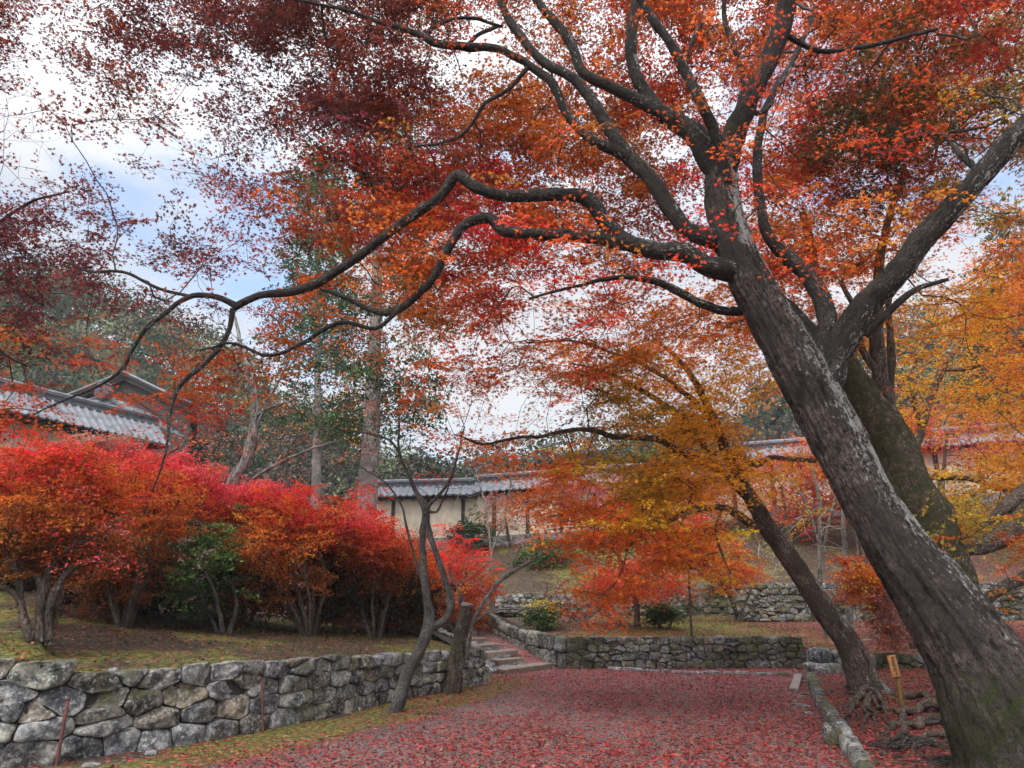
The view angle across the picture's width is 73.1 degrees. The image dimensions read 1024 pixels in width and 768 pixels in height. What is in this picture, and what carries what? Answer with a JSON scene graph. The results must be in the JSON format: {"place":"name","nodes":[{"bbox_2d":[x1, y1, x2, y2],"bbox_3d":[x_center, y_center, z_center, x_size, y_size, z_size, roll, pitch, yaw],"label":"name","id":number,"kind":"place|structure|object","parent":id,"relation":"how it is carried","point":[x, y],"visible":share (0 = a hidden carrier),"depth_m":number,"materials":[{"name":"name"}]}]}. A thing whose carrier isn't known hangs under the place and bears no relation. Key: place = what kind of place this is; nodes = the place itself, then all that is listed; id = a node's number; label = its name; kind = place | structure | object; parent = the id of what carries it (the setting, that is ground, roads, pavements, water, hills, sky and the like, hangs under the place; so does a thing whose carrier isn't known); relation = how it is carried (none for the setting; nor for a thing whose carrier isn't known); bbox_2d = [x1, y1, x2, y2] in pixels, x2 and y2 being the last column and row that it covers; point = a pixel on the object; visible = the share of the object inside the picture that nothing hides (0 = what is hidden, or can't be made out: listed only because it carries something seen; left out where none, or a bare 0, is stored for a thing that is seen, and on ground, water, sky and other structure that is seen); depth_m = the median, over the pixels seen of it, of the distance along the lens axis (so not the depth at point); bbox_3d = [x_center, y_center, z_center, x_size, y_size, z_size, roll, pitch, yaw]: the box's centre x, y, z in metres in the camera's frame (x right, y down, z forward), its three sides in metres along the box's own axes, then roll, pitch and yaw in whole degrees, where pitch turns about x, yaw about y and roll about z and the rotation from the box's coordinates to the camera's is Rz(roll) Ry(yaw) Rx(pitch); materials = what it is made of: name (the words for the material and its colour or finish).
{"place":"outdoors","nodes":[
{"label":"outdoors","id":0,"kind":"place"},
{"bbox_2d":[449,541,569,650],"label":"bare sapling","id":1,"kind":"object","parent":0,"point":[489,593],"visible":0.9,"depth_m":12.10,"materials":[{"name":"brown plant"}]},
{"bbox_2d":[0,311,1023,767],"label":"ground","id":2,"kind":"structure","parent":0,"point":[806,549],"depth_m":9.42,"materials":[{"name":"plant"}]},
{"bbox_2d":[0,444,24,493],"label":"green shrub","id":3,"kind":"object","parent":2,"relation":"on","point":[4,457],"visible":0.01,"depth_m":17.27,"materials":[{"name":"brown plant"}]},
{"bbox_2d":[0,76,51,192],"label":"bare tree","id":4,"kind":"object","parent":2,"relation":"on","point":[23,134],"visible":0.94,"depth_m":12.92,"materials":[{"name":"brown plant"}]},
{"bbox_2d":[0,529,90,603],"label":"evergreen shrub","id":5,"kind":"object","parent":2,"relation":"on","point":[5,581],"visible":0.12,"depth_m":11.76,"materials":[{"name":"green plant"}]},
{"bbox_2d":[54,698,70,765],"bbox_3d":[-4.307,3.340,6.614,0.044,0.613,0.107,6,-18,-20],"label":"iron stake","id":6,"kind":"object","parent":2,"relation":"on","point":[62,731],"visible":1,"depth_m":6.61,"materials":[{"name":"brown metal"}]},
{"bbox_2d":[0,502,149,642],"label":"crooked shrub","id":7,"kind":"object","parent":2,"relation":"on","point":[43,631],"visible":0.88,"depth_m":7.92,"materials":[{"name":"brown plant"}]},
{"bbox_2d":[0,119,151,492],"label":"maple tree","id":8,"kind":"object","parent":2,"relation":"on","point":[7,241],"visible":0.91,"depth_m":9.69,"materials":[{"name":"red plant"}]},
{"bbox_2d":[0,428,152,645],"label":"red shrub","id":9,"kind":"object","parent":2,"relation":"on","point":[61,495],"visible":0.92,"depth_m":8.23,"materials":[{"name":"brown plant"}]},
{"bbox_2d":[0,431,152,585],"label":"red shrub","id":10,"kind":"object","parent":2,"relation":"on","point":[63,443],"visible":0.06,"depth_m":12.35,"materials":[{"name":"brown plant"}]},
{"bbox_2d":[0,377,169,482],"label":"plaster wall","id":11,"kind":"structure","parent":2,"relation":"on","point":[93,417],"depth_m":22.40,"materials":[{"name":"tile"}]},
{"bbox_2d":[81,761,101,766],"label":"stone","id":12,"kind":"object","parent":2,"relation":"on","point":[90,764],"visible":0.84,"depth_m":6.50,"materials":[{"name":"grey stone"}]},
{"bbox_2d":[53,427,158,568],"bbox_3d":[-9.274,2.522,15.569,2.558,3.390,2.343,0,-17,0],"label":"red shrub","id":13,"kind":"object","parent":2,"relation":"on","point":[128,446],"visible":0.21,"depth_m":15.53,"materials":[{"name":"brown plant"}]},
{"bbox_2d":[33,444,213,627],"bbox_3d":[-6.341,2.493,11.310,2.823,2.911,2.614,0,-17,0],"label":"red shrub","id":14,"kind":"object","parent":2,"relation":"on","point":[136,586],"visible":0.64,"depth_m":11.01,"materials":[{"name":"brown plant"}]},
{"bbox_2d":[67,367,198,484],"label":"temple hall","id":15,"kind":"structure","parent":2,"relation":"on","point":[130,383],"depth_m":37.49,"materials":[{"name":"grey tile"}]},
{"bbox_2d":[65,541,203,618],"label":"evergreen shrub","id":16,"kind":"object","parent":2,"relation":"on","point":[146,611],"visible":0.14,"depth_m":12.07,"materials":[{"name":"green plant"}]},
{"bbox_2d":[89,382,187,438],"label":"gate roof","id":17,"kind":"structure","parent":2,"relation":"on","point":[111,401],"depth_m":32.03,"materials":[{"name":"grey tile"}]},
{"bbox_2d":[144,749,157,755],"bbox_3d":[-3.619,3.702,6.934,0.116,0.063,0.095,0,-17,0],"label":"stone","id":18,"kind":"object","parent":2,"relation":"on","point":[150,752],"visible":0.92,"depth_m":6.91,"materials":[{"name":"grey stone"}]},
{"bbox_2d":[107,444,231,614],"bbox_3d":[-6.668,2.712,12.993,2.692,3.185,2.274,0,-17,0],"label":"red shrub","id":19,"kind":"object","parent":2,"relation":"on","point":[189,469],"visible":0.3,"depth_m":12.95,"materials":[{"name":"brown plant"}]},
{"bbox_2d":[149,503,262,633],"bbox_3d":[-5.219,3.137,11.734,1.986,2.200,1.978,0,-17,0],"label":"evergreen shrub","id":20,"kind":"object","parent":2,"relation":"on","point":[201,605],"visible":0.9,"depth_m":11.58,"materials":[{"name":"green plant"}]},
{"bbox_2d":[163,470,309,623],"bbox_3d":[-5.201,3.112,13.271,3.004,2.899,2.323,0,-17,0],"label":"red shrub","id":21,"kind":"object","parent":2,"relation":"on","point":[229,496],"visible":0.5,"depth_m":12.99,"materials":[{"name":"brown plant"}]},
{"bbox_2d":[0,648,486,767],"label":"stone wall","id":22,"kind":"structure","parent":2,"relation":"on","point":[124,711],"depth_m":7.45,"materials":[{"name":"grey stone"}]},
{"bbox_2d":[108,667,119,671],"bbox_3d":[-4.224,3.045,7.335,0.104,0.073,0.084,0,-17,0],"label":"stone","id":23,"kind":"object","parent":22,"relation":"on","point":[113,669],"visible":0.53,"depth_m":7.32,"materials":[{"name":"white stone"}]},
{"bbox_2d":[185,547,303,626],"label":"evergreen shrub","id":24,"kind":"object","parent":2,"relation":"on","point":[250,620],"visible":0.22,"depth_m":12.77,"materials":[{"name":"green plant"}]},
{"bbox_2d":[260,677,263,733],"bbox_3d":[-2.905,3.760,8.051,0.149,0.627,0.036,-10,-19,29],"label":"iron stake","id":25,"kind":"object","parent":2,"relation":"on","point":[262,699],"visible":0.92,"depth_m":8.05,"materials":[{"name":"brown metal"}]},
{"bbox_2d":[142,312,390,595],"bbox_3d":[-5.633,1.478,14.786,6.484,6.506,3.850,0,-17,0],"label":"tree","id":26,"kind":"object","parent":2,"relation":"on","point":[243,465],"visible":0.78,"depth_m":14.77,"materials":[{"name":"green plant"}]},
{"bbox_2d":[193,479,366,635],"bbox_3d":[-4.248,3.217,12.807,2.991,2.852,2.869,-10,-19,31],"label":"red shrub","id":27,"kind":"object","parent":2,"relation":"on","point":[303,625],"visible":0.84,"depth_m":12.37,"materials":[{"name":"brown plant"}]},
{"bbox_2d":[232,157,392,516],"bbox_3d":[-9.928,-2.327,36.024,7.772,22.164,7.471,9,-19,-28],"label":"conifer tree","id":28,"kind":"object","parent":2,"relation":"on","point":[316,472],"visible":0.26,"depth_m":35.40,"materials":[{"name":"green plant"}]},
{"bbox_2d":[256,493,385,632],"bbox_3d":[-3.746,3.402,13.350,2.659,2.782,2.652,0,-17,0],"label":"red shrub","id":29,"kind":"object","parent":2,"relation":"on","point":[352,519],"visible":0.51,"depth_m":13.14,"materials":[{"name":"brown plant"}]},
{"bbox_2d":[284,550,407,632],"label":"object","id":30,"kind":"object","parent":2,"relation":"on","point":[336,611],"visible":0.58,"depth_m":13.35,"materials":[{"name":"green plant"}]},
{"bbox_2d":[315,477,401,633],"bbox_3d":[-3.280,3.661,14.780,2.333,3.247,2.259,0,-17,0],"label":"red shrub","id":31,"kind":"object","parent":2,"relation":"on","point":[373,513],"visible":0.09,"depth_m":14.75,"materials":[{"name":"brown plant"}]},
{"bbox_2d":[280,98,467,522],"bbox_3d":[-5.145,-2.267,25.972,7.454,18.516,7.602,0,-17,0],"label":"cypress tree","id":32,"kind":"object","parent":2,"relation":"on","point":[373,387],"visible":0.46,"depth_m":24.58,"materials":[{"name":"green plant"}]},
{"bbox_2d":[332,508,433,637],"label":"red shrub","id":33,"kind":"object","parent":2,"relation":"on","point":[388,570],"visible":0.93,"depth_m":13.24,"materials":[{"name":"brown plant"}]},
{"bbox_2d":[357,529,449,635],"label":"red shrub","id":34,"kind":"object","parent":2,"relation":"on","point":[430,571],"visible":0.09,"depth_m":15.12,"materials":[{"name":"brown plant"}]},
{"bbox_2d":[340,376,473,712],"bbox_3d":[-1.555,2.204,10.026,2.129,4.893,1.495,0,-17,0],"label":"bare tree","id":35,"kind":"object","parent":2,"relation":"on","point":[401,691],"visible":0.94,"depth_m":9.86,"materials":[{"name":"grey plant"}]},
{"bbox_2d":[358,564,464,636],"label":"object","id":36,"kind":"object","parent":2,"relation":"on","point":[416,606],"visible":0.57,"depth_m":13.97,"materials":[{"name":"green plant"}]},
{"bbox_2d":[376,478,477,549],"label":"plaster wall","id":37,"kind":"structure","parent":2,"relation":"on","point":[402,489],"depth_m":30.27,"materials":[{"name":"paint"}]},
{"bbox_2d":[443,602,473,693],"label":"cut tree trunk","id":38,"kind":"object","parent":2,"relation":"on","point":[454,680],"visible":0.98,"depth_m":11.15,"materials":[{"name":"brown plant"}]},
{"bbox_2d":[407,523,510,636],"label":"red shrub","id":39,"kind":"object","parent":2,"relation":"on","point":[458,576],"visible":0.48,"depth_m":16.08,"materials":[{"name":"brown plant"}]},
{"bbox_2d":[431,627,489,682],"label":"stone wall","id":40,"kind":"structure","parent":2,"relation":"on","point":[444,635],"depth_m":13.22,"materials":[{"name":"grey stone"}]},
{"bbox_2d":[441,504,497,552],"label":"green shrub","id":41,"kind":"object","parent":2,"relation":"on","point":[471,527],"visible":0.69,"depth_m":26.28,"materials":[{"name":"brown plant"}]},
{"bbox_2d":[17,639,948,767],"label":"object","id":42,"kind":"object","parent":2,"relation":"on","point":[596,756],"depth_m":8.09,"materials":[{"name":"red plant"}]},
{"bbox_2d":[789,674,802,691],"bbox_3d":[4.960,5.200,12.049,0.147,0.069,2.185,-7,-18,22],"label":"plank","id":43,"kind":"object","parent":42,"relation":"on","point":[795,684],"visible":0.98,"depth_m":11.77,"materials":[{"name":"grey wood"}]},
{"bbox_2d":[445,463,525,576],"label":"bare tree","id":44,"kind":"object","parent":2,"relation":"on","point":[487,522],"visible":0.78,"depth_m":23.64,"materials":[{"name":"brown plant"}]},
{"bbox_2d":[436,616,551,674],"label":"stone steps","id":45,"kind":"structure","parent":2,"relation":"on","point":[505,661],"depth_m":14.29,"materials":[{"name":"grey stone"}]},
{"bbox_2d":[444,489,557,552],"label":"maple tree","id":46,"kind":"object","parent":2,"relation":"on","point":[505,524],"visible":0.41,"depth_m":26.53,"materials":[{"name":"brown plant"}]},
{"bbox_2d":[446,600,574,668],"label":"stone wall","id":47,"kind":"structure","parent":2,"relation":"on","point":[549,647],"depth_m":15.37,"materials":[{"name":"grey stone"}]},
{"bbox_2d":[0,0,1023,767],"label":"maple tree","id":48,"kind":"object","parent":2,"relation":"on","point":[968,642],"visible":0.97,"depth_m":8.20,"materials":[{"name":"red plant"}]},
{"bbox_2d":[0,248,1023,540],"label":"forest","id":49,"kind":"object","parent":2,"relation":"on","point":[342,478],"visible":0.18,"depth_m":69.73,"materials":[{"name":"green plant"}]},
{"bbox_2d":[0,578,1023,671],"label":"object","id":50,"kind":"object","parent":2,"relation":"on","point":[228,646],"visible":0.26,"depth_m":11.63,"materials":[{"name":"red plant"}]},
{"bbox_2d":[495,593,577,615],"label":"stone wall","id":51,"kind":"structure","parent":2,"relation":"on","point":[503,601],"depth_m":20.03,"materials":[{"name":"grey stone"}]},
{"bbox_2d":[512,596,565,630],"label":"green shrub","id":52,"kind":"object","parent":2,"relation":"on","point":[547,615],"visible":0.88,"depth_m":16.53,"materials":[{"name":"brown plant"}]},
{"bbox_2d":[507,528,573,572],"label":"green shrub","id":53,"kind":"object","parent":2,"relation":"on","point":[542,559],"visible":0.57,"depth_m":23.87,"materials":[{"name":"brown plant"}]},
{"bbox_2d":[530,568,642,629],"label":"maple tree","id":54,"kind":"object","parent":2,"relation":"on","point":[585,616],"visible":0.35,"depth_m":17.50,"materials":[{"name":"plant"}]},
{"bbox_2d":[525,468,670,540],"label":"maple tree","id":55,"kind":"object","parent":2,"relation":"on","point":[602,495],"visible":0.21,"depth_m":25.62,"materials":[{"name":"brown plant"}]},
{"bbox_2d":[472,458,751,545],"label":"plaster wall","id":56,"kind":"structure","parent":2,"relation":"on","point":[487,488],"depth_m":28.57,"materials":[{"name":"paint"}]},
{"bbox_2d":[563,484,699,627],"bbox_3d":[2.979,4.133,16.956,3.702,3.640,2.774,11,-20,-34],"label":"maple tree","id":57,"kind":"object","parent":2,"relation":"on","point":[636,604],"visible":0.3,"depth_m":16.62,"materials":[{"name":"brown plant"}]},
{"bbox_2d":[371,263,912,737],"bbox_3d":[2.044,0.933,10.738,8.065,7.761,5.283,0,-17,0],"label":"maple tree","id":58,"kind":"object","parent":2,"relation":"on","point":[651,493],"visible":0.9,"depth_m":10.23,"materials":[{"name":"brown plant"}]},
{"bbox_2d":[639,597,688,628],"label":"green shrub","id":59,"kind":"object","parent":2,"relation":"on","point":[659,617],"visible":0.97,"depth_m":16.86,"materials":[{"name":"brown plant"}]},
{"bbox_2d":[623,549,720,611],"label":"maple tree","id":60,"kind":"object","parent":2,"relation":"on","point":[695,593],"visible":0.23,"depth_m":19.03,"materials":[{"name":"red plant"}]},
{"bbox_2d":[630,515,726,636],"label":"maple tree","id":61,"kind":"object","parent":2,"relation":"on","point":[695,566],"visible":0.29,"depth_m":15.20,"materials":[{"name":"brown plant"}]},
{"bbox_2d":[566,635,805,668],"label":"stone wall","id":62,"kind":"structure","parent":2,"relation":"on","point":[691,652],"depth_m":14.63,"materials":[{"name":"grey stone"}]},
{"bbox_2d":[619,451,772,533],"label":"maple tree","id":63,"kind":"object","parent":2,"relation":"on","point":[721,501],"visible":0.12,"depth_m":25.50,"materials":[{"name":"brown plant"}]},
{"bbox_2d":[607,667,792,675],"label":"stone curb","id":64,"kind":"structure","parent":2,"relation":"on","point":[737,672],"depth_m":13.59,"materials":[{"name":"grey stone"}]},
{"bbox_2d":[699,529,775,619],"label":"maple tree","id":65,"kind":"object","parent":2,"relation":"on","point":[751,570],"visible":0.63,"depth_m":18.33,"materials":[{"name":"brown plant"}]},
{"bbox_2d":[711,521,796,620],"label":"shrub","id":66,"kind":"object","parent":2,"relation":"on","point":[742,613],"visible":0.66,"depth_m":18.68,"materials":[{"name":"orange plant"}]},
{"bbox_2d":[736,448,848,544],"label":"maple tree","id":67,"kind":"object","parent":2,"relation":"on","point":[786,513],"visible":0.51,"depth_m":24.62,"materials":[{"name":"brown plant"}]},
{"bbox_2d":[768,445,850,635],"bbox_3d":[7.647,3.753,17.155,2.473,4.701,1.763,0,-17,0],"label":"bare tree","id":68,"kind":"object","parent":2,"relation":"on","point":[819,538],"visible":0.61,"depth_m":17.15,"materials":[{"name":"grey plant"}]},
{"bbox_2d":[598,582,1023,621],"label":"stone wall","id":69,"kind":"structure","parent":2,"relation":"on","point":[790,595],"depth_m":20.01,"materials":[{"name":"grey stone"}]},
{"bbox_2d":[802,662,843,673],"bbox_3d":[5.770,5.329,12.805,0.673,0.333,0.532,0,-17,0],"label":"boulder","id":70,"kind":"object","parent":2,"relation":"on","point":[822,668],"visible":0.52,"depth_m":12.64,"materials":[{"name":"stone"}]},
{"bbox_2d":[806,647,830,662],"bbox_3d":[5.772,5.100,12.986,0.417,0.291,0.408,0,-17,0],"label":"boulder","id":71,"kind":"object","parent":70,"relation":"on","point":[818,654],"visible":0.89,"depth_m":12.84,"materials":[{"name":"stone"}]},
{"bbox_2d":[822,722,842,746],"bbox_3d":[3.460,3.806,7.446,0.192,0.298,0.245,0,-17,0],"label":"stone","id":72,"kind":"object","parent":2,"relation":"on","point":[831,732],"visible":0.69,"depth_m":7.38,"materials":[{"name":"grey stone"}]},
{"bbox_2d":[811,480,858,630],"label":"bare tree","id":73,"kind":"object","parent":2,"relation":"on","point":[849,613],"visible":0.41,"depth_m":16.32,"materials":[{"name":"grey plant"}]},
{"bbox_2d":[831,648,841,664],"bbox_3d":[6.334,5.176,13.012,0.645,0.372,0.440,0,-17,0],"label":"boulder","id":74,"kind":"object","parent":2,"relation":"on","point":[835,657],"visible":0.12,"depth_m":12.91,"materials":[{"name":"stone"}]},
{"bbox_2d":[805,672,875,767],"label":"stone curb","id":75,"kind":"structure","parent":2,"relation":"on","point":[856,753],"depth_m":7.41,"materials":[{"name":"grey stone"}]},
{"bbox_2d":[705,0,1023,588],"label":"maple tree","id":76,"kind":"object","parent":2,"relation":"on","point":[871,399],"visible":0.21,"depth_m":10.28,"materials":[{"name":"brown plant"}]},
{"bbox_2d":[774,411,955,559],"bbox_3d":[12.422,3.362,24.026,6.246,5.451,3.622,0,-17,0],"label":"maple tree","id":77,"kind":"object","parent":2,"relation":"on","point":[807,476],"visible":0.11,"depth_m":24.07,"materials":[{"name":"brown plant"}]},
{"bbox_2d":[824,553,915,653],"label":"maple tree","id":78,"kind":"object","parent":2,"relation":"on","point":[875,597],"visible":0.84,"depth_m":13.34,"materials":[{"name":"brown plant"}]},
{"bbox_2d":[869,653,876,667],"bbox_3d":[6.676,5.229,12.997,0.294,0.325,0.327,0,-17,0],"label":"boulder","id":79,"kind":"object","parent":2,"relation":"on","point":[872,656],"visible":0.11,"depth_m":12.88,"materials":[{"name":"stone"}]},
{"bbox_2d":[743,423,1023,521],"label":"plaster wall","id":80,"kind":"structure","parent":2,"relation":"on","point":[931,460],"depth_m":26.25,"materials":[{"name":"paint"}]},
{"bbox_2d":[887,655,903,705],"bbox_3d":[5.009,3.914,9.026,0.141,0.708,0.065,0,-17,0],"label":"notice board","id":81,"kind":"object","parent":2,"relation":"on","point":[893,666],"visible":0.99,"depth_m":9.04,"materials":[{"name":"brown wood"}]},
{"bbox_2d":[872,652,925,668],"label":"stone wall","id":82,"kind":"structure","parent":2,"relation":"on","point":[908,660],"depth_m":13.01,"materials":[{"name":"grey stone"}]},
{"bbox_2d":[848,207,1023,576],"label":"maple tree","id":83,"kind":"object","parent":2,"relation":"on","point":[1000,486],"visible":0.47,"depth_m":15.10,"materials":[{"name":"brown plant"}]},
{"bbox_2d":[909,401,1023,496],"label":"maple tree","id":84,"kind":"object","parent":2,"relation":"on","point":[945,455],"visible":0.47,"depth_m":23.63,"materials":[{"name":"brown plant"}]},
{"bbox_2d":[913,483,1023,614],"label":"maple tree","id":85,"kind":"object","parent":2,"relation":"on","point":[1005,531],"visible":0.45,"depth_m":9.06,"materials":[{"name":"brown plant"}]},
{"bbox_2d":[935,196,1023,425],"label":"tree","id":86,"kind":"object","parent":2,"relation":"on","point":[991,236],"visible":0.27,"depth_m":36.58,"materials":[{"name":"orange plant"}]},
{"bbox_2d":[0,0,1023,470],"label":"sky","id":87,"kind":"structure","parent":0,"point":[139,196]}
]}

